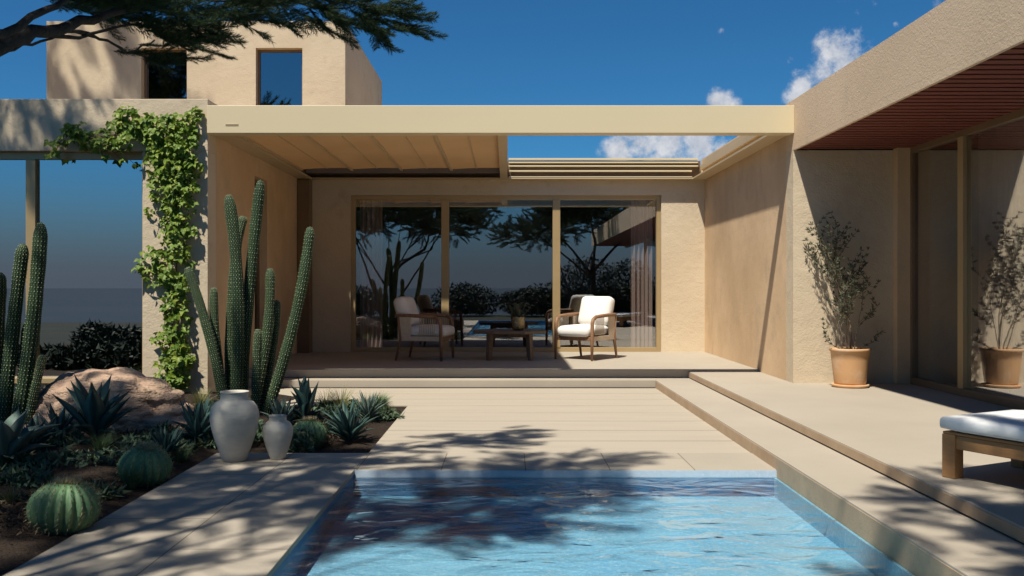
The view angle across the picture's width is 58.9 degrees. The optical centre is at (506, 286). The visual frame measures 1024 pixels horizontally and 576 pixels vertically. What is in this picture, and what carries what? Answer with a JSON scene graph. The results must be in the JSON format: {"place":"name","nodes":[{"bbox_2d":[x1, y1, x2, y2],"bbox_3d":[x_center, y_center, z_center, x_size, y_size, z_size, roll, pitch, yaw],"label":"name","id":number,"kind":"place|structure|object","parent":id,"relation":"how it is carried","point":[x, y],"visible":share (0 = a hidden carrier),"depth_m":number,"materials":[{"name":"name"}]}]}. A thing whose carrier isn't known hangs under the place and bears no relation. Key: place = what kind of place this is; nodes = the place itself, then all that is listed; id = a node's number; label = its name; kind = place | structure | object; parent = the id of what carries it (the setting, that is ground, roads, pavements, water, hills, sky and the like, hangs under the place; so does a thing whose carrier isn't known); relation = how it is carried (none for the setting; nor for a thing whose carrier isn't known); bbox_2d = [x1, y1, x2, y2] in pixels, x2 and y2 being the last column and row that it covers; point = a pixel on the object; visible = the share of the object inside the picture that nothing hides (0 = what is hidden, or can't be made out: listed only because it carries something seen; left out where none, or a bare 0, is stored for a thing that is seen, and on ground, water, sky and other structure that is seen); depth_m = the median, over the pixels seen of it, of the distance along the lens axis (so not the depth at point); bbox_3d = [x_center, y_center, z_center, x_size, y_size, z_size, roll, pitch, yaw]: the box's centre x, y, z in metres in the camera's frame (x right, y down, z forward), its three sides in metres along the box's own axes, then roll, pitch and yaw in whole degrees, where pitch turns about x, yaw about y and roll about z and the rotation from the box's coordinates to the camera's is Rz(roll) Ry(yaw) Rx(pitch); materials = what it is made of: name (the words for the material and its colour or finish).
{"place":"outdoors","nodes":[
{"label":"outdoors","id":0,"kind":"place"},
{"bbox_2d":[0,391,405,575],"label":"planting bed","id":1,"kind":"object","parent":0,"point":[24,546],"visible":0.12,"depth_m":5.60,"materials":[{"name":"brown soil"}]},
{"bbox_2d":[0,479,30,502],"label":"grass tuft","id":2,"kind":"object","parent":1,"relation":"on","point":[8,498],"visible":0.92,"depth_m":4.90,"materials":[{"name":"green plant"}]},
{"bbox_2d":[0,222,47,424],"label":"columnar cactus","id":3,"kind":"object","parent":1,"relation":"on","point":[29,382],"visible":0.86,"depth_m":7.32,"materials":[{"name":"green plant"}]},
{"bbox_2d":[0,405,60,463],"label":"agave","id":4,"kind":"object","parent":1,"relation":"on","point":[15,436],"visible":0.94,"depth_m":5.65,"materials":[{"name":"green plant"}]},
{"bbox_2d":[24,412,58,445],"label":"agave","id":5,"kind":"object","parent":1,"relation":"on","point":[41,438],"visible":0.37,"depth_m":6.17,"materials":[{"name":"green plant"}]},
{"bbox_2d":[38,403,80,432],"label":"agave","id":6,"kind":"object","parent":1,"relation":"on","point":[60,418],"visible":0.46,"depth_m":6.67,"materials":[{"name":"green plant"}]},
{"bbox_2d":[20,473,103,535],"bbox_3d":[-2.198,1.081,4.500,0.393,0.318,0.391,0,0,0],"label":"barrel cactus","id":7,"kind":"object","parent":1,"relation":"on","point":[65,506],"visible":0.98,"depth_m":4.40,"materials":[{"name":"green plant"}]},
{"bbox_2d":[51,374,134,437],"bbox_3d":[-3.050,0.887,6.737,0.562,0.485,0.572,0,0,0],"label":"agave","id":8,"kind":"object","parent":1,"relation":"on","point":[99,410],"visible":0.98,"depth_m":6.68,"materials":[{"name":"green plant"}]},
{"bbox_2d":[80,427,121,449],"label":"grass tuft","id":9,"kind":"object","parent":1,"relation":"on","point":[104,443],"visible":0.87,"depth_m":6.30,"materials":[{"name":"green plant"}]},
{"bbox_2d":[23,367,194,431],"bbox_3d":[-3.317,0.989,7.600,1.681,0.622,0.940,0,0,0],"label":"boulder","id":10,"kind":"object","parent":1,"relation":"on","point":[153,401],"visible":0.3,"depth_m":7.37,"materials":[{"name":"brown stone"}]},
{"bbox_2d":[109,457,161,488],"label":"grass tuft","id":11,"kind":"object","parent":1,"relation":"on","point":[132,483],"visible":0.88,"depth_m":5.41,"materials":[{"name":"green plant"}]},
{"bbox_2d":[114,439,173,487],"bbox_3d":[-2.232,1.099,5.599,0.378,0.318,0.377,0,0,0],"label":"barrel cactus","id":12,"kind":"object","parent":1,"relation":"on","point":[158,461],"visible":0.9,"depth_m":5.51,"materials":[{"name":"green plant"}]},
{"bbox_2d":[148,424,186,455],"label":"agave","id":13,"kind":"object","parent":1,"relation":"on","point":[163,439],"visible":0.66,"depth_m":6.28,"materials":[{"name":"green plant"}]},
{"bbox_2d":[169,444,200,461],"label":"grass tuft","id":14,"kind":"object","parent":1,"relation":"on","point":[180,457],"visible":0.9,"depth_m":6.35,"materials":[{"name":"green plant"}]},
{"bbox_2d":[171,396,213,439],"bbox_3d":[-2.345,1.009,6.905,0.378,0.347,0.382,0,0,0],"label":"agave","id":15,"kind":"object","parent":1,"relation":"on","point":[196,420],"visible":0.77,"depth_m":6.84,"materials":[{"name":"green plant"}]},
{"bbox_2d":[186,387,211,404],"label":"grass tuft","id":16,"kind":"object","parent":1,"relation":"on","point":[198,398],"visible":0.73,"depth_m":8.88,"materials":[{"name":"green plant"}]},
{"bbox_2d":[0,396,404,507],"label":"ground cover","id":17,"kind":"object","parent":1,"relation":"on","point":[302,441],"visible":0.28,"depth_m":6.07,"materials":[{"name":"green plant"}]},
{"bbox_2d":[0,0,447,73],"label":"umbrella pine","id":18,"kind":"object","parent":1,"relation":"on","point":[186,31],"visible":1,"depth_m":5.03,"materials":[{"name":"green plant"}]},
{"bbox_2d":[184,179,314,414],"bbox_3d":[-2.403,0.120,8.631,1.218,2.292,0.528,0,0,0],"label":"columnar cactus","id":19,"kind":"object","parent":1,"relation":"on","point":[265,385],"visible":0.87,"depth_m":8.48,"materials":[{"name":"green plant"}]},
{"bbox_2d":[261,396,300,423],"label":"agave","id":20,"kind":"object","parent":1,"relation":"on","point":[282,408],"visible":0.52,"depth_m":7.66,"materials":[{"name":"green plant"}]},
{"bbox_2d":[290,376,323,418],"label":"agave","id":21,"kind":"object","parent":1,"relation":"on","point":[304,396],"visible":0.87,"depth_m":8.06,"materials":[{"name":"green plant"}]},
{"bbox_2d":[292,415,329,447],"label":"barrel cactus","id":22,"kind":"object","parent":1,"relation":"on","point":[319,427],"visible":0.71,"depth_m":6.99,"materials":[{"name":"green plant"}]},
{"bbox_2d":[316,387,339,406],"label":"grass tuft","id":23,"kind":"object","parent":1,"relation":"on","point":[328,400],"visible":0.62,"depth_m":8.87,"materials":[{"name":"plant"}]},
{"bbox_2d":[327,383,355,406],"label":"grass tuft","id":24,"kind":"object","parent":1,"relation":"on","point":[339,401],"visible":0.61,"depth_m":8.67,"materials":[{"name":"plant"}]},
{"bbox_2d":[318,400,377,441],"bbox_3d":[-1.250,1.051,7.136,0.486,0.343,0.403,0,0,0],"label":"agave","id":25,"kind":"object","parent":1,"relation":"on","point":[347,426],"visible":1,"depth_m":7.09,"materials":[{"name":"green plant"}]},
{"bbox_2d":[356,390,381,405],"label":"grass tuft","id":26,"kind":"object","parent":1,"relation":"on","point":[366,399],"visible":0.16,"depth_m":8.69,"materials":[{"name":"plant"}]},
{"bbox_2d":[351,390,387,419],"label":"agave","id":27,"kind":"object","parent":1,"relation":"on","point":[367,406],"visible":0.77,"depth_m":8.06,"materials":[{"name":"green plant"}]},
{"bbox_2d":[367,391,394,415],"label":"grass tuft","id":28,"kind":"object","parent":1,"relation":"on","point":[385,406],"visible":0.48,"depth_m":8.33,"materials":[{"name":"green plant"}]},
{"bbox_2d":[2,453,775,575],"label":"pool path","id":29,"kind":"structure","parent":0,"point":[255,514],"depth_m":4.93,"materials":[{"name":"beige stone"}]},
{"bbox_2d":[209,390,258,462],"bbox_3d":[-1.882,0.961,6.270,0.334,0.478,0.330,0,0,0],"label":"jar","id":30,"kind":"object","parent":29,"relation":"on","point":[234,417],"visible":1,"depth_m":6.16,"materials":[{"name":"ceramic"}]},
{"bbox_2d":[262,414,292,459],"bbox_3d":[-1.598,1.048,6.330,0.210,0.303,0.206,0,0,0],"label":"jar","id":31,"kind":"object","parent":29,"relation":"on","point":[277,431],"visible":1,"depth_m":6.26,"materials":[{"name":"ceramic"}]},
{"bbox_2d":[354,470,776,477],"bbox_3d":[0.388,1.228,5.953,2.775,0.045,0.010,0,0,0],"label":"pool lining","id":32,"kind":"object","parent":29,"relation":"on","point":[565,473],"visible":1,"depth_m":5.95,"materials":[{"name":"tile"}]},
{"bbox_2d":[249,377,688,377],"bbox_3d":[-0.065,1.150,12.600,6.290,0.100,3.000,0,0,0],"label":"patio base","id":33,"kind":"object","parent":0,"point":[484,377],"depth_m":11.10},
{"bbox_2d":[249,352,758,376],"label":"patio","id":34,"kind":"structure","parent":33,"relation":"on","point":[498,364],"depth_m":11.82,"materials":[{"name":"beige concrete"}]},
{"bbox_2d":[393,296,454,360],"bbox_3d":[-1.156,0.574,12.688,0.774,0.881,0.652,0,0,12],"label":"armchair","id":35,"kind":"object","parent":34,"relation":"on","point":[412,327],"visible":1,"depth_m":12.43,"materials":[{"name":"white fabric"}]},
{"bbox_2d":[207,105,793,352],"bbox_3d":[-0.065,-0.488,11.901,6.290,2.999,4.390,0,0,0],"label":"pergola","id":36,"kind":"object","parent":34,"relation":"on","point":[392,142],"visible":0.98,"depth_m":10.14,"materials":[{"name":"paint"}]},
{"bbox_2d":[473,329,545,359],"bbox_3d":[0.040,0.810,12.750,1.014,0.407,0.850,0,0,0],"label":"coffee table","id":37,"kind":"object","parent":34,"relation":"on","point":[526,334],"visible":0.96,"depth_m":12.48,"materials":[{"name":"brown wood"}]},
{"bbox_2d":[508,302,533,329],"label":"potted plant","id":38,"kind":"object","parent":37,"relation":"on","point":[518,322],"visible":1,"depth_m":12.61,"materials":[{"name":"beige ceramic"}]},
{"bbox_2d":[554,296,617,360],"bbox_3d":[1.133,0.574,12.809,0.652,0.881,0.774,0,0,38],"label":"armchair","id":39,"kind":"object","parent":34,"relation":"on","point":[594,318],"visible":1,"depth_m":12.75,"materials":[{"name":"white fabric"}]},
{"bbox_2d":[0,0,945,164],"label":"sky","id":40,"kind":"structure","parent":0,"point":[494,52],"materials":[{"name":"blue"}]},
{"bbox_2d":[296,496,874,575],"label":"pool floor","id":41,"kind":"structure","parent":0,"point":[582,529],"depth_m":4.94,"materials":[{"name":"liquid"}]},
{"bbox_2d":[272,475,773,575],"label":"pool walls","id":42,"kind":"structure","parent":41,"relation":"on","point":[308,543],"depth_m":5.95,"materials":[{"name":"blue tile"}]},
{"bbox_2d":[774,478,914,575],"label":"pool side","id":43,"kind":"structure","parent":41,"relation":"on","point":[838,534],"depth_m":4.75,"materials":[{"name":"tile"}]},
{"bbox_2d":[286,477,915,574],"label":"pool water","id":44,"kind":"structure","parent":0,"point":[570,482],"depth_m":5.19,"materials":[{"name":"blue liquid"}]},
{"label":"ground","id":45,"kind":"structure","parent":0,"visible":0},
{"bbox_2d":[0,0,1023,409],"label":"house","id":46,"kind":"structure","parent":45,"relation":"on","point":[878,148],"depth_m":9.84,"materials":[{"name":"paint"}]},
{"bbox_2d":[43,105,204,390],"bbox_3d":[-4.087,-0.356,9.629,1.725,3.168,0.256,0,0,0],"label":"climbing vine","id":47,"kind":"object","parent":46,"relation":"attached to","point":[175,356],"visible":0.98,"depth_m":9.63,"materials":[{"name":"green plant"}]},
{"bbox_2d":[144,50,186,98],"bbox_3d":[-5.517,-3.000,14.760,0.735,1.700,0.080,0,0,0],"label":"window","id":48,"kind":"structure","parent":46,"relation":"in","point":[159,83],"depth_m":14.75,"materials":[{"name":"black glass"}]},
{"bbox_2d":[258,50,301,104],"bbox_3d":[-3.665,-3.000,14.760,0.750,1.700,0.080,0,0,0],"label":"window","id":49,"kind":"structure","parent":46,"relation":"in","point":[279,71],"depth_m":14.75,"materials":[{"name":"blue glass"}]},
{"bbox_2d":[360,200,382,346],"bbox_3d":[-2.160,-0.285,14.449,0.360,2.530,0.092,0,0,0],"label":"curtain","id":50,"kind":"object","parent":46,"relation":"hanging from","point":[371,273],"visible":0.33,"depth_m":14.45,"materials":[{"name":"white fabric"}]},
{"bbox_2d":[351,196,660,351],"bbox_3d":[-0.013,-0.208,14.205,4.835,2.438,0.110,0,0,0],"label":"sliding door","id":51,"kind":"structure","parent":46,"relation":"in","point":[444,199],"depth_m":14.16,"materials":[{"name":"brown metal"}]},
{"bbox_2d":[631,200,652,346],"bbox_3d":[2.155,-0.285,14.449,0.350,2.530,0.092,0,0,0],"label":"curtain","id":52,"kind":"object","parent":46,"relation":"hanging from","point":[641,273],"visible":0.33,"depth_m":14.45,"materials":[{"name":"white fabric"}]},
{"bbox_2d":[910,109,1023,409],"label":"sliding door","id":53,"kind":"structure","parent":46,"relation":"in","point":[964,137],"depth_m":8.54,"materials":[{"name":"brown metal"}]},
{"bbox_2d":[978,119,1023,399],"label":"glass pane","id":54,"kind":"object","parent":46,"relation":"hanging from","point":[1001,260],"visible":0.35,"depth_m":8.40,"materials":[{"name":"clear glass"}]},
{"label":"deck base","id":55,"kind":"structure","parent":45,"relation":"on","visible":0},
{"bbox_2d":[248,388,749,452],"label":"deck","id":56,"kind":"structure","parent":55,"relation":"on","point":[544,420],"depth_m":8.03,"materials":[{"name":"beige stone"}]},
{"bbox_2d":[248,378,1023,575],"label":"pool step","id":57,"kind":"object","parent":56,"relation":"on","point":[963,544],"visible":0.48,"depth_m":5.37,"materials":[{"name":"beige concrete"}]},
{"bbox_2d":[655,381,962,575],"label":"step riser","id":58,"kind":"object","parent":57,"relation":"attached to","point":[910,557],"visible":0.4,"depth_m":4.75,"materials":[{"name":"beige concrete"}]},
{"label":"terrace base","id":59,"kind":"structure","parent":45,"relation":"on","visible":0},
{"bbox_2d":[689,372,1023,529],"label":"terrace","id":60,"kind":"structure","parent":59,"relation":"on","point":[896,426],"depth_m":6.90,"materials":[{"name":"beige stone"}]},
{"bbox_2d":[829,347,871,388],"bbox_3d":[3.545,0.831,9.360,0.412,0.402,0.412,0,0,0],"label":"terracotta pot","id":61,"kind":"object","parent":60,"relation":"on","point":[850,368],"visible":0.99,"depth_m":9.21,"materials":[{"name":"orange ceramic"}]},
{"bbox_2d":[802,210,884,348],"bbox_3d":[3.513,-0.061,9.315,0.713,1.502,0.848,0,0,0],"label":"olive shrub","id":62,"kind":"object","parent":61,"relation":"on","point":[842,292],"visible":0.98,"depth_m":9.36,"materials":[{"name":"green plant"}]},
{"bbox_2d":[688,372,1023,542],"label":"terrace riser","id":63,"kind":"object","parent":60,"relation":"attached to","point":[1001,525],"visible":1,"depth_m":5.18,"materials":[{"name":"beige concrete"}]},
{"bbox_2d":[940,410,1023,478],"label":"sun lounger","id":64,"kind":"object","parent":60,"relation":"on","point":[998,433],"visible":1,"depth_m":4.79,"materials":[{"name":"white fabric"}]}
]}

